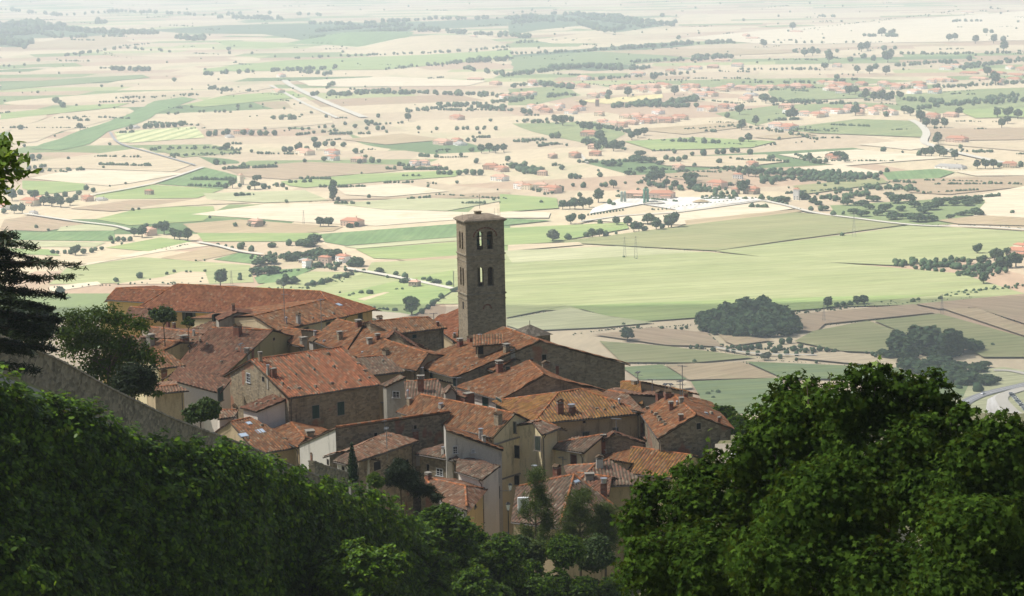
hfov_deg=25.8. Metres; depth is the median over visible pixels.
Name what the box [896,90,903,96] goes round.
tree
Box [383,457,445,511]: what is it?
pine tree
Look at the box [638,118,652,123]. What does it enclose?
plain house
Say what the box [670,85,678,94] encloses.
tree
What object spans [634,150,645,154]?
tree
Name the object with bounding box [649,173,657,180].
tree
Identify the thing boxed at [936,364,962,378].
tree
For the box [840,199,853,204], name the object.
tree
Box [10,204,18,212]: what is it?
tree
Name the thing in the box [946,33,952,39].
tree
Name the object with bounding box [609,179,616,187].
tree
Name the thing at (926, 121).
tree
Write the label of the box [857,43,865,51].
tree
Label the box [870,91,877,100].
tree
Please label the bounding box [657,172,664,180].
tree
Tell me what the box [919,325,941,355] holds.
tree
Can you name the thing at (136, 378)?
fir tree
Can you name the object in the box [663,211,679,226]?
tree
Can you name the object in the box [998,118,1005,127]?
tree
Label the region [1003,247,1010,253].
tree
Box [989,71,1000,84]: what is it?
tree
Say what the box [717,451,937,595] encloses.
maple tree
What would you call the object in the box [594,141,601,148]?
tree
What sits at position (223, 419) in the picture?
town house
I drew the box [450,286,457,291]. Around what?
tree
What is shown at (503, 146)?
tree
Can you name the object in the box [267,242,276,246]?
tree
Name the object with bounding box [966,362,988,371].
tree
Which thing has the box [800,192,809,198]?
tree
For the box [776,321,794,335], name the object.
tree
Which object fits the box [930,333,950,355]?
tree
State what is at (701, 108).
plain house
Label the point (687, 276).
field
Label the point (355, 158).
plain house
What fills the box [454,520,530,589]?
broadleaf tree
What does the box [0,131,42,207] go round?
broadleaf tree
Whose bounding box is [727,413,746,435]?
tree
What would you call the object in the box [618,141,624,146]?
tree
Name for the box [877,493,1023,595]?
maple tree
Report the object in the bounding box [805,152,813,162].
tree
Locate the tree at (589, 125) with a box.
[585,121,593,129]
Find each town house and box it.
[96,316,144,382]
[103,285,169,313]
[107,335,175,398]
[126,306,162,325]
[135,350,185,403]
[139,283,379,328]
[142,322,232,371]
[144,333,191,359]
[147,380,188,420]
[160,372,172,380]
[167,366,230,428]
[180,322,292,376]
[190,299,348,330]
[192,321,216,329]
[204,408,237,431]
[212,303,253,326]
[215,416,294,464]
[221,346,380,429]
[239,394,285,427]
[273,421,327,465]
[281,327,320,352]
[298,410,451,515]
[309,318,423,349]
[323,432,418,515]
[333,450,380,498]
[349,326,429,356]
[355,355,405,419]
[358,339,465,380]
[362,315,446,350]
[380,375,406,418]
[385,329,418,347]
[395,389,529,536]
[404,375,452,399]
[415,443,459,515]
[423,326,629,390]
[424,471,487,530]
[434,309,458,347]
[442,385,456,399]
[443,389,474,403]
[444,424,503,537]
[454,458,500,539]
[455,359,607,407]
[485,356,519,373]
[491,388,641,441]
[511,465,618,584]
[513,419,566,485]
[549,463,647,578]
[552,433,606,474]
[564,454,646,559]
[595,449,629,461]
[600,389,689,438]
[600,430,645,454]
[620,380,699,405]
[628,446,701,537]
[639,423,646,446]
[640,388,733,458]
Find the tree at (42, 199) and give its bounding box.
[39,195,46,204]
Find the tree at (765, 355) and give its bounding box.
[760,351,771,359]
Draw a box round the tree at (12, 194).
[8,188,16,200]
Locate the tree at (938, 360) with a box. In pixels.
[926,354,952,366]
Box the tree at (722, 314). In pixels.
[713,307,739,322]
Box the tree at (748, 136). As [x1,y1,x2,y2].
[744,133,752,141]
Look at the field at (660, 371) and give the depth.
1723.30 m
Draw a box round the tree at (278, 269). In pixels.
[271,265,281,272]
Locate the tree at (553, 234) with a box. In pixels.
[546,229,559,240]
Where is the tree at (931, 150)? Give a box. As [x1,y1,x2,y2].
[928,146,934,155]
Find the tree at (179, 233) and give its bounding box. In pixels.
[176,230,182,239]
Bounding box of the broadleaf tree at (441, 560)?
[409,516,458,586]
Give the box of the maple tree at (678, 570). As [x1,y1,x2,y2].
[610,511,744,595]
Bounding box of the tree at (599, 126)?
[595,123,603,129]
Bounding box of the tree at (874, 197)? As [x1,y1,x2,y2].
[866,195,881,200]
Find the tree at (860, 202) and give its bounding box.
[852,200,869,204]
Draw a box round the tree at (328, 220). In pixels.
[323,217,333,225]
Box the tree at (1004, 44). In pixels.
[999,40,1008,50]
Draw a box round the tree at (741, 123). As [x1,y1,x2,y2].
[737,119,745,129]
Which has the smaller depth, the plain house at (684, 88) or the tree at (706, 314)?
the tree at (706, 314)
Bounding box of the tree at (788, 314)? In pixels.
[780,309,801,322]
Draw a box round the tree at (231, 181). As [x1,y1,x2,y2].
[228,179,235,187]
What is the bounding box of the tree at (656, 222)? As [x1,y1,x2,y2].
[651,217,661,228]
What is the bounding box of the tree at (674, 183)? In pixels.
[671,180,678,188]
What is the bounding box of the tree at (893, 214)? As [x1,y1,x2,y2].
[885,211,902,218]
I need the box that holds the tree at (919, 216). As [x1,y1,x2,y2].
[907,213,932,221]
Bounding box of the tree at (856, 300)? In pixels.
[852,296,860,303]
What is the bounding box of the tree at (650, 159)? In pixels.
[644,157,656,162]
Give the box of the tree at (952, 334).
[943,328,958,356]
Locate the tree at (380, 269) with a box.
[374,267,383,272]
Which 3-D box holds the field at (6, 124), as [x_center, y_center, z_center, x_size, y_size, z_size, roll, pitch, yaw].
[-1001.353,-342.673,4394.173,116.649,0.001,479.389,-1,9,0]
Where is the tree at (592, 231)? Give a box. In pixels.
[587,228,595,236]
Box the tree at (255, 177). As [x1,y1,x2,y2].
[252,175,261,179]
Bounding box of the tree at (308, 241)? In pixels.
[299,236,317,246]
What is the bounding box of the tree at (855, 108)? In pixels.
[850,104,861,115]
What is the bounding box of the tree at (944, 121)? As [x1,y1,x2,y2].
[940,117,948,127]
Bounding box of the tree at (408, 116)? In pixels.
[404,113,410,120]
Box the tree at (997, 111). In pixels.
[993,108,1000,117]
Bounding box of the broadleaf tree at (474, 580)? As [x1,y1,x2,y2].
[445,562,514,595]
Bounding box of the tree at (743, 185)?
[737,180,748,193]
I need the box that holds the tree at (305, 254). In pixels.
[301,251,312,256]
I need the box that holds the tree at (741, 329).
[730,322,749,336]
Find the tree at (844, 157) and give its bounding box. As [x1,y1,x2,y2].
[841,153,848,161]
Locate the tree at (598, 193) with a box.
[593,188,603,202]
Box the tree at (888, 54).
[882,49,893,62]
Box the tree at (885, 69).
[882,65,890,74]
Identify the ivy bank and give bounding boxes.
[0,362,280,595]
[232,445,432,595]
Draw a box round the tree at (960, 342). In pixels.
[956,330,966,355]
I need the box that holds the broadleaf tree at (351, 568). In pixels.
[300,536,413,595]
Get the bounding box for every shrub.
[0,298,65,344]
[365,471,384,488]
[514,534,530,566]
[517,536,547,568]
[544,533,586,569]
[573,532,617,573]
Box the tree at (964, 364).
[944,360,968,369]
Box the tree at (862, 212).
[856,210,870,216]
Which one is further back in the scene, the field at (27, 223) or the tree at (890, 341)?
the field at (27, 223)
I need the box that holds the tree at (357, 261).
[348,256,364,266]
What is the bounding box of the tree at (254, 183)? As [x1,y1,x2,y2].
[249,180,259,187]
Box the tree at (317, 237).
[308,233,321,240]
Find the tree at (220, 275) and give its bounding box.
[214,268,227,284]
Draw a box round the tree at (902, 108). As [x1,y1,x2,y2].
[900,105,907,113]
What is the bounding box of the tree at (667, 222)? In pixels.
[663,218,672,226]
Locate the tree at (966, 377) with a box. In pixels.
[954,370,981,384]
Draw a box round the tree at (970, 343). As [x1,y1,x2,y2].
[962,337,980,352]
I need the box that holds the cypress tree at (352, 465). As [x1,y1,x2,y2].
[346,442,358,494]
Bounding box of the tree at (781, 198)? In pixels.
[776,195,786,201]
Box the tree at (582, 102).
[579,99,586,105]
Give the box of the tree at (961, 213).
[954,211,966,214]
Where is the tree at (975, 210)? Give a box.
[965,207,984,214]
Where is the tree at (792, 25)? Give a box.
[789,22,795,29]
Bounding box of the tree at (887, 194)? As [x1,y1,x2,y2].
[883,192,893,196]
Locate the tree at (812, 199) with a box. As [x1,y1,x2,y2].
[808,197,817,202]
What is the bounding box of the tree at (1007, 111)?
[1002,106,1013,115]
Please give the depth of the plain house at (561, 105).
4522.66 m
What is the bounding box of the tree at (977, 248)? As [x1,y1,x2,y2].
[972,243,982,252]
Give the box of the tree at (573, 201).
[569,197,578,206]
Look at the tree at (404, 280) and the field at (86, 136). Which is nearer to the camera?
the tree at (404, 280)
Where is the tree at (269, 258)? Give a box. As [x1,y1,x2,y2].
[254,254,277,263]
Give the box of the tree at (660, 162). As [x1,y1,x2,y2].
[655,160,664,164]
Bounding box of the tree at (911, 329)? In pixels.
[905,324,919,351]
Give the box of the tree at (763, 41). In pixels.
[760,39,766,44]
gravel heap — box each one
[646,200,663,203]
[692,199,708,201]
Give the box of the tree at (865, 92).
[862,88,869,97]
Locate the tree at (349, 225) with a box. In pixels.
[346,223,353,227]
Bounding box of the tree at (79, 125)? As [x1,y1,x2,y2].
[76,123,82,129]
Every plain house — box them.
[0,203,10,209]
[19,196,40,206]
[28,210,37,213]
[80,194,93,201]
[95,196,107,201]
[143,226,156,235]
[144,188,153,194]
[225,134,234,137]
[233,129,240,133]
[237,173,243,184]
[247,217,262,226]
[271,88,284,92]
[277,73,285,76]
[294,148,314,155]
[298,257,312,262]
[302,258,311,267]
[318,254,331,263]
[324,148,339,154]
[326,154,339,160]
[335,253,350,262]
[340,216,364,226]
[350,155,366,162]
[408,279,420,286]
[409,159,419,165]
[419,159,429,165]
[432,138,452,144]
[449,113,464,119]
[451,137,462,142]
[453,141,466,145]
[467,77,483,79]
[483,162,497,169]
[489,81,501,84]
[490,174,508,181]
[494,165,508,171]
[510,92,521,96]
[513,181,524,188]
[519,91,530,96]
[522,183,532,189]
[527,103,536,108]
[528,81,538,85]
[532,105,544,110]
[532,181,547,189]
[537,169,547,175]
[539,108,552,112]
[543,184,561,193]
[548,153,557,158]
[552,105,562,110]
[556,103,564,107]
[564,109,577,113]
[568,151,580,157]
[573,104,585,110]
[576,83,589,87]
[580,76,589,79]
[580,129,595,136]
[586,92,599,97]
[587,144,595,149]
[589,149,601,155]
[594,110,604,115]
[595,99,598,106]
[605,120,618,126]
[609,84,621,89]
[617,121,627,127]
[619,114,630,118]
[623,189,642,197]
[624,84,639,89]
[625,119,638,124]
[630,71,645,75]
[635,87,648,92]
[637,84,646,87]
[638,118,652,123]
[644,114,657,117]
[645,83,659,87]
[649,89,661,93]
[649,189,674,198]
[652,108,664,113]
[659,116,673,122]
[660,83,672,88]
[665,68,675,72]
[670,114,688,119]
[672,163,684,169]
[673,116,679,121]
[678,66,690,70]
[680,87,691,90]
[688,88,701,93]
[689,65,702,69]
[692,84,700,87]
[693,91,706,96]
[697,105,716,110]
[701,87,709,90]
[704,106,713,111]
[706,90,718,96]
[706,179,727,188]
[707,64,718,67]
[713,58,729,60]
[713,86,728,91]
[718,103,728,108]
[727,103,737,108]
[731,63,743,66]
[731,187,739,193]
[733,173,742,178]
[734,84,748,89]
[738,96,753,101]
[743,92,758,95]
[744,186,759,194]
[746,86,758,90]
[746,160,758,166]
[756,84,765,89]
[766,84,776,89]
[768,122,783,128]
[776,83,788,87]
[778,103,793,108]
[779,125,791,130]
[781,122,798,128]
[790,85,802,88]
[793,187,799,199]
[798,110,810,115]
[801,83,814,87]
[809,111,824,117]
[816,79,825,84]
[822,107,832,112]
[824,80,835,84]
[825,153,840,159]
[829,86,840,90]
[830,107,843,113]
[832,63,841,66]
[833,81,846,84]
[835,89,847,92]
[841,83,853,86]
[842,108,850,113]
[843,104,853,108]
[855,81,867,85]
[856,108,864,114]
[859,86,871,90]
[865,107,878,112]
[868,109,878,114]
[870,87,881,92]
[871,104,887,110]
[879,82,886,86]
[885,82,896,86]
[889,109,898,114]
[890,85,899,89]
[907,89,921,93]
[910,81,925,85]
[913,84,927,88]
[924,112,940,118]
[926,78,936,82]
[928,88,940,93]
[934,77,944,81]
[935,163,966,169]
[939,65,954,69]
[943,112,958,117]
[945,78,952,81]
[945,135,968,142]
[951,64,962,67]
[959,71,978,73]
[969,76,989,79]
[1003,160,1016,167]
[1005,65,1015,69]
[1005,245,1023,257]
[1006,72,1023,75]
[1006,77,1021,81]
[1013,242,1023,246]
[1015,67,1023,70]
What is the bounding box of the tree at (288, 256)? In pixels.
[281,252,297,260]
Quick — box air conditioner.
[517,497,529,513]
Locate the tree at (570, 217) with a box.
[565,213,576,223]
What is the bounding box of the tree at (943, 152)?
[939,149,948,156]
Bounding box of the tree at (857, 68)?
[854,65,860,72]
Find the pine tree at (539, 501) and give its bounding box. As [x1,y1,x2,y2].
[511,463,558,572]
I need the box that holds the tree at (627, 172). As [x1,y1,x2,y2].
[624,170,631,174]
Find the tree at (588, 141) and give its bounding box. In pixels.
[585,139,592,145]
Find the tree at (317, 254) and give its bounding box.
[313,249,335,258]
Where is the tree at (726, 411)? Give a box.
[712,403,737,418]
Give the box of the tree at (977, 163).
[973,159,980,168]
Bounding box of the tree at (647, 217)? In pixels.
[641,213,653,224]
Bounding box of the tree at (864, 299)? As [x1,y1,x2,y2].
[860,295,868,303]
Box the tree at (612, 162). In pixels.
[606,160,617,165]
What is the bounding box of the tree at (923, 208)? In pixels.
[916,205,930,212]
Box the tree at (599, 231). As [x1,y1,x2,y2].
[596,228,603,235]
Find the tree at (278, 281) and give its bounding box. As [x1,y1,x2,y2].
[276,279,286,284]
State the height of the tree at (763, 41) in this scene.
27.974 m
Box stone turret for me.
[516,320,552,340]
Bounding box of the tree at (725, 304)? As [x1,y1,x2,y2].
[717,301,741,310]
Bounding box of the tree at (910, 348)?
[900,337,921,360]
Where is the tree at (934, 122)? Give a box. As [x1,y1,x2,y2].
[930,119,939,125]
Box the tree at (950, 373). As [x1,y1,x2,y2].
[943,368,969,380]
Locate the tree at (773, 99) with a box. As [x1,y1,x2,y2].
[771,96,776,102]
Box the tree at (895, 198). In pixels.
[888,194,906,202]
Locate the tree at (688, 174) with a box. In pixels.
[683,172,694,178]
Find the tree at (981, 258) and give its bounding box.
[976,255,987,262]
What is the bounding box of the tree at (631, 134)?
[627,131,635,139]
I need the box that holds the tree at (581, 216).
[578,213,585,220]
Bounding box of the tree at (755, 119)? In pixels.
[751,115,758,125]
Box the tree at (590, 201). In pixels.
[586,197,593,206]
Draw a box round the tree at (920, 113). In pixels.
[916,109,924,121]
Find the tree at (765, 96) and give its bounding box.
[761,93,769,100]
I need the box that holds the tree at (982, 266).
[977,263,986,269]
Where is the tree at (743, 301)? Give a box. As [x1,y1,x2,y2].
[731,296,752,310]
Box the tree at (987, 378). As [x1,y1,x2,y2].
[976,373,997,384]
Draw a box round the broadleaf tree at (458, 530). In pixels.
[416,502,481,569]
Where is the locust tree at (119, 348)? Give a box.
[47,302,171,399]
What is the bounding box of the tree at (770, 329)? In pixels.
[761,323,778,336]
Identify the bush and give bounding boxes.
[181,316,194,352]
[181,396,221,427]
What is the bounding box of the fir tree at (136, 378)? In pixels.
[106,360,161,398]
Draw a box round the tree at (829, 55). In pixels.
[825,51,832,59]
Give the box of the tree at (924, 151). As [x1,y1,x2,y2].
[921,148,928,155]
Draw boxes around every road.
[0,375,145,439]
[23,213,129,229]
[90,167,202,194]
[109,132,195,164]
[198,241,263,253]
[269,85,338,117]
[282,80,366,116]
[346,267,453,288]
[578,200,761,221]
[716,346,816,354]
[762,200,1023,229]
[909,120,1004,161]
[962,382,1023,403]
[993,369,1023,373]
[995,387,1023,412]
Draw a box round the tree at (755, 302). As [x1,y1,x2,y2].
[746,294,771,312]
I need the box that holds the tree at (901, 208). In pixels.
[895,205,905,210]
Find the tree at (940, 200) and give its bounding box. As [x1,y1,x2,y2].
[931,197,945,204]
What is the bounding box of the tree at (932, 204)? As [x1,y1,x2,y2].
[922,201,939,207]
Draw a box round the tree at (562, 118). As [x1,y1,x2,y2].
[557,115,568,125]
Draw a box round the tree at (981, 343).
[977,340,986,348]
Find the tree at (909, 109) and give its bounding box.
[906,106,914,115]
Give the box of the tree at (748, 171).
[745,167,752,176]
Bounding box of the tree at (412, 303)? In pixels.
[402,296,420,314]
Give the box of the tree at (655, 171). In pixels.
[648,169,664,172]
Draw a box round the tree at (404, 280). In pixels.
[399,277,409,282]
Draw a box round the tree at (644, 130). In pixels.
[641,127,647,132]
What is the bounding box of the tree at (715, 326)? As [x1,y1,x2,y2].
[706,318,724,334]
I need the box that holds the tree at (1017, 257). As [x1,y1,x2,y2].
[1009,252,1023,266]
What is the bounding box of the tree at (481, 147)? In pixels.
[477,144,484,152]
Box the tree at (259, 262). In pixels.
[251,259,265,265]
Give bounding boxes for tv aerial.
[282,284,287,322]
[383,427,391,460]
[678,365,686,395]
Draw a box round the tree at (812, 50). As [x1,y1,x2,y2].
[809,46,815,55]
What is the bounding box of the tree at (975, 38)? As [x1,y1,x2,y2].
[972,35,979,42]
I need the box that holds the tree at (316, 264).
[311,261,322,267]
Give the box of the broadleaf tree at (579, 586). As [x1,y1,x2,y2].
[545,567,596,595]
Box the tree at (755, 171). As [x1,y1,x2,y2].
[751,169,758,176]
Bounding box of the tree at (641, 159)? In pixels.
[634,155,645,162]
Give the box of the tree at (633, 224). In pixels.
[630,221,638,228]
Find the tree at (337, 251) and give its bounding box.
[329,248,342,257]
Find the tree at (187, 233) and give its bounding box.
[181,228,192,240]
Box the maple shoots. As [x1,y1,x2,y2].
[638,355,1015,521]
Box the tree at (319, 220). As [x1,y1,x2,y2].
[314,217,324,225]
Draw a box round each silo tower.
[620,191,625,201]
[643,188,648,203]
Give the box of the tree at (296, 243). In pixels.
[294,239,301,245]
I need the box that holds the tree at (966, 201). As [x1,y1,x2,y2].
[960,199,974,204]
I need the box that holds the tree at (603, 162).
[601,160,608,165]
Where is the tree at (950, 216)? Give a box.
[946,214,954,218]
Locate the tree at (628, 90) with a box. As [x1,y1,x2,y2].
[624,86,631,96]
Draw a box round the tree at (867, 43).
[865,41,870,49]
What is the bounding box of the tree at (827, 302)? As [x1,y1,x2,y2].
[823,296,832,307]
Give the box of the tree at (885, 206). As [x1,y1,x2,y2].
[877,203,892,211]
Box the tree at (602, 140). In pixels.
[598,136,607,147]
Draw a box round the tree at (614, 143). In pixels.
[608,139,619,150]
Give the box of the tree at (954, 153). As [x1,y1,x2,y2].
[951,150,958,156]
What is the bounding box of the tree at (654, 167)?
[647,165,658,170]
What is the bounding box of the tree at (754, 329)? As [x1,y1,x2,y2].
[747,320,766,336]
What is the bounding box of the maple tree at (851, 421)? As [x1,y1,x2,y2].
[806,360,963,543]
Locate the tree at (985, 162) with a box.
[980,158,990,168]
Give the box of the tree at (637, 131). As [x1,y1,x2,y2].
[633,128,641,135]
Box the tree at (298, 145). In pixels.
[294,141,301,149]
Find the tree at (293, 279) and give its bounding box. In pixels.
[289,276,297,282]
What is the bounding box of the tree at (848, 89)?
[845,86,852,94]
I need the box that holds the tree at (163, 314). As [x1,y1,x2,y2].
[148,304,177,345]
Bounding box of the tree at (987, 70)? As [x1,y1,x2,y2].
[983,66,991,75]
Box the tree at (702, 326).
[697,319,710,331]
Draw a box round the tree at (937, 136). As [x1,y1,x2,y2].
[933,131,941,140]
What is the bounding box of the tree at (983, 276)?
[978,271,989,282]
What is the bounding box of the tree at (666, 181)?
[662,178,669,186]
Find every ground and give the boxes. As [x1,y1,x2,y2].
[0,0,1023,595]
[715,443,731,462]
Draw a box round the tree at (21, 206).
[18,203,25,213]
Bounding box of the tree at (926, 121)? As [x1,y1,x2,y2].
[922,118,929,126]
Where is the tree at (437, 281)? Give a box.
[430,279,441,283]
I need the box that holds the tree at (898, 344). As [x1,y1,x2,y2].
[892,333,909,361]
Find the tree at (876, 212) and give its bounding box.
[872,210,884,215]
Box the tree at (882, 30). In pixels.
[877,27,885,35]
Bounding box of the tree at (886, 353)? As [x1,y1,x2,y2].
[878,350,894,356]
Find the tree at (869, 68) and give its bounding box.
[865,65,873,73]
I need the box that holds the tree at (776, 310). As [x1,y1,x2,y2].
[768,305,790,315]
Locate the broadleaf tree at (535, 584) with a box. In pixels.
[511,558,566,595]
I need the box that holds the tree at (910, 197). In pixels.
[903,194,916,200]
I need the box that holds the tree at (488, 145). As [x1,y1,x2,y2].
[485,143,492,151]
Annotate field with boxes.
[0,27,118,46]
[0,75,149,89]
[0,78,140,88]
[0,103,127,119]
[0,115,46,132]
[0,214,83,230]
[7,112,126,144]
[8,248,60,255]
[11,256,125,265]
[13,231,114,240]
[18,241,104,246]
[22,181,84,194]
[29,35,129,47]
[29,148,194,171]
[31,97,194,149]
[31,169,180,185]
[49,281,100,290]
[50,257,253,283]
[57,224,119,230]
[71,242,210,265]
[72,199,192,210]
[96,185,221,198]
[98,206,214,224]
[99,199,249,209]
[106,237,189,250]
[114,126,204,142]
[119,271,208,283]
[155,167,244,188]
[156,18,507,39]
[156,145,239,156]
[162,246,238,260]
[184,219,342,232]
[185,91,303,106]
[195,203,499,225]
[197,233,321,240]
[198,109,332,128]
[203,50,512,71]
[203,190,324,202]
[206,84,275,99]
[214,40,294,47]
[214,253,257,262]
[226,162,430,178]
[254,267,315,282]
[257,271,364,289]
[281,170,462,186]
[285,97,325,114]
[289,31,413,46]
[299,77,484,86]
[320,224,509,244]
[321,258,481,303]
[324,192,509,199]
[337,183,444,196]
[337,270,452,314]
[339,198,499,210]
[343,133,437,143]
[345,237,480,247]
[352,35,510,50]
[356,240,507,258]
[359,292,388,300]
[372,311,432,318]
[398,255,456,260]
[500,194,558,211]
[500,211,550,217]
[504,218,548,224]
[504,222,627,244]
[505,246,698,262]
[505,252,1023,309]
[506,302,566,316]
[506,308,650,329]
[507,14,664,34]
[508,41,692,60]
[508,86,579,104]
[508,242,581,250]
[511,50,690,70]
[512,121,625,149]
[534,32,651,42]
[555,212,904,249]
[564,65,651,70]
[569,294,936,320]
[577,94,662,103]
[586,200,792,224]
[589,197,761,213]
[594,327,721,345]
[596,48,792,55]
[600,341,751,361]
[625,137,774,149]
[625,364,685,379]
[639,380,692,388]
[648,121,747,133]
[652,154,782,166]
[658,78,910,86]
[665,169,737,183]
[665,362,778,379]
[685,209,802,224]
[688,11,1023,44]
[691,378,780,414]
[716,102,902,124]
[718,225,1023,264]
[718,333,771,344]
[746,361,908,379]
[757,131,814,138]
[757,383,968,414]
[768,88,897,100]
[778,149,952,165]
[791,119,922,136]
[793,351,896,366]
[794,178,887,193]
[795,320,893,351]
[796,304,933,330]
[797,165,882,174]
[859,139,934,149]
[874,313,1023,356]
[883,169,953,179]
[889,176,1023,193]
[894,87,1023,112]
[915,367,1023,412]
[919,294,1023,322]
[929,127,1023,140]
[939,140,1023,150]
[939,215,1023,224]
[944,308,1023,334]
[958,169,1023,175]
[963,107,1023,117]
[974,186,1023,216]
[986,393,1002,412]
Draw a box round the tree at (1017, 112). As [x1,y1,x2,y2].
[1013,109,1022,118]
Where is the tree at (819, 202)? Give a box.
[814,200,822,204]
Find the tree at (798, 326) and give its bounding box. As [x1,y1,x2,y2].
[787,319,802,332]
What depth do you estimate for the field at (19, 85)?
5783.74 m
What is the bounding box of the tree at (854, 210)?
[847,208,859,213]
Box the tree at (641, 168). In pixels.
[635,166,645,171]
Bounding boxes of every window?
[182,312,195,320]
[212,313,220,321]
[217,385,223,402]
[246,372,250,383]
[311,404,320,419]
[336,401,345,416]
[373,459,380,471]
[392,391,400,398]
[435,468,443,476]
[452,445,458,454]
[453,378,457,386]
[482,395,488,406]
[496,396,501,408]
[513,421,516,433]
[514,445,519,458]
[514,474,519,485]
[533,435,541,451]
[542,354,546,360]
[570,453,576,463]
[582,431,589,436]
[696,422,700,429]
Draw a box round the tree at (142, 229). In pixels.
[137,225,146,236]
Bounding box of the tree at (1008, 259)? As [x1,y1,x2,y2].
[1004,255,1013,264]
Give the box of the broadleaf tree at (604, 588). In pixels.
[591,572,631,595]
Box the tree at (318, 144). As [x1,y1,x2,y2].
[313,141,321,147]
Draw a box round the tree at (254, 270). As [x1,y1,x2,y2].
[248,266,262,274]
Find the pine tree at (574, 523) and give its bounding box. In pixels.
[549,485,597,576]
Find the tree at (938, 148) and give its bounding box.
[934,144,944,155]
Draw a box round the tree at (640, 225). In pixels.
[635,222,643,228]
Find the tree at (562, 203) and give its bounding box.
[558,200,566,208]
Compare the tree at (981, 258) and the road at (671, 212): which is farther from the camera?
the road at (671, 212)
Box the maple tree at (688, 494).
[609,447,758,595]
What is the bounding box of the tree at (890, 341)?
[885,329,905,356]
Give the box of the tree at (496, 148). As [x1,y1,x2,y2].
[491,144,499,152]
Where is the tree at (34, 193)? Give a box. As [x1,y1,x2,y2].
[30,190,38,197]
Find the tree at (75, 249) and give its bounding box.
[70,244,80,254]
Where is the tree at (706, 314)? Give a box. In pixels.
[694,309,717,325]
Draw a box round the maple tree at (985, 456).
[872,400,1023,565]
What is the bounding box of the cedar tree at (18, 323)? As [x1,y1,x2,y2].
[0,226,87,376]
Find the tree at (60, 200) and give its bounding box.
[55,195,65,206]
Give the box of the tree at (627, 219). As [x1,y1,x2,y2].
[623,216,632,225]
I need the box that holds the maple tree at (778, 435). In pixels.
[702,368,864,537]
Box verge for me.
[0,373,146,439]
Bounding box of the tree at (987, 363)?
[980,361,992,365]
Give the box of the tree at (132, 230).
[129,227,136,233]
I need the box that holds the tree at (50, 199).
[46,195,55,206]
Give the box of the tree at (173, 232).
[168,227,178,238]
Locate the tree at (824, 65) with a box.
[821,62,828,67]
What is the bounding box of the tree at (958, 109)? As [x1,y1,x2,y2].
[955,107,963,112]
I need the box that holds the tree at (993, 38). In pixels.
[990,34,997,42]
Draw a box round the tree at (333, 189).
[328,179,337,200]
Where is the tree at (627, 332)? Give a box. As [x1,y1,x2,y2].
[619,326,634,341]
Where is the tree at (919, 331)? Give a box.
[914,326,926,355]
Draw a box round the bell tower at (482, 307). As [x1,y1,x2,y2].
[453,194,506,340]
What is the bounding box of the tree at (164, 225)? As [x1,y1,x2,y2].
[157,220,169,233]
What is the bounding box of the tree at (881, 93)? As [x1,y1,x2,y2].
[877,89,885,99]
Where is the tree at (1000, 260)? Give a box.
[995,256,1004,264]
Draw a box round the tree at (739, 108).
[735,103,744,113]
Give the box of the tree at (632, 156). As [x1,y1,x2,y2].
[628,154,640,158]
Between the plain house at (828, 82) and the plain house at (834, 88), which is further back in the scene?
the plain house at (828, 82)
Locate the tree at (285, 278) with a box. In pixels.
[281,274,289,281]
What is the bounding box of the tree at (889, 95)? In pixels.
[885,90,894,98]
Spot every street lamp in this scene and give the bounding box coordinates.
[499,483,511,498]
[506,502,509,532]
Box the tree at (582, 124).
[579,121,586,128]
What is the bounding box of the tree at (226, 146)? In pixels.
[222,142,230,149]
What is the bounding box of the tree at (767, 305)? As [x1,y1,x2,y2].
[757,301,779,309]
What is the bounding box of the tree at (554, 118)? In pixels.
[551,115,558,121]
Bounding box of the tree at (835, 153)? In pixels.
[832,151,840,156]
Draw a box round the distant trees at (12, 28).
[0,0,1023,397]
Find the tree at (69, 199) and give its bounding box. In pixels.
[66,197,74,202]
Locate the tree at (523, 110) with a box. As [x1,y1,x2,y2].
[520,107,527,115]
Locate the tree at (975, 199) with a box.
[967,197,984,201]
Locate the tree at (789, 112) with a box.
[785,107,795,117]
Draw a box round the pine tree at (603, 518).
[587,499,622,580]
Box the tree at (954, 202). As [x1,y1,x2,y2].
[948,200,960,204]
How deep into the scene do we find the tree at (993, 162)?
3186.53 m
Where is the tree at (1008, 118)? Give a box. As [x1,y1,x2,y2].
[1003,115,1010,123]
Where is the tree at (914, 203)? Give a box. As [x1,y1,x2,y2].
[907,200,921,206]
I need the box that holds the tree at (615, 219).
[612,216,619,224]
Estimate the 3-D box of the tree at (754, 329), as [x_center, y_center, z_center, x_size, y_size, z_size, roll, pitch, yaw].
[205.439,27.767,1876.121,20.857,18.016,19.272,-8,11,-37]
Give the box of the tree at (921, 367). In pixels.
[913,364,939,375]
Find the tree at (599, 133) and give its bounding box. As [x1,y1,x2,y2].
[594,129,604,138]
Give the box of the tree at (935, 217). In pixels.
[929,215,938,220]
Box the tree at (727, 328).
[719,322,734,334]
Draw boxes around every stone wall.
[0,334,321,485]
[308,460,348,492]
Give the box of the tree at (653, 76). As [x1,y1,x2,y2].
[650,74,656,80]
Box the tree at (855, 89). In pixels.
[853,86,858,93]
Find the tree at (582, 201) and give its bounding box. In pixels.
[578,197,586,208]
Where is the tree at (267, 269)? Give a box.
[258,266,277,273]
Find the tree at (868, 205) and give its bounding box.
[862,203,874,208]
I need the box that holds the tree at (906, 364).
[899,358,932,369]
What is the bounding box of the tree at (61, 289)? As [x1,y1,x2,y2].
[56,286,64,297]
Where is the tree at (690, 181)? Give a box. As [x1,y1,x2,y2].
[684,176,696,185]
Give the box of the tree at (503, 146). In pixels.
[500,143,507,149]
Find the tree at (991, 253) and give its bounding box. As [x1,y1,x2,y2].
[988,249,995,259]
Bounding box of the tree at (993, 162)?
[990,159,997,167]
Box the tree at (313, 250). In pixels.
[307,247,322,253]
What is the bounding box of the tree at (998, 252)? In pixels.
[993,248,1004,256]

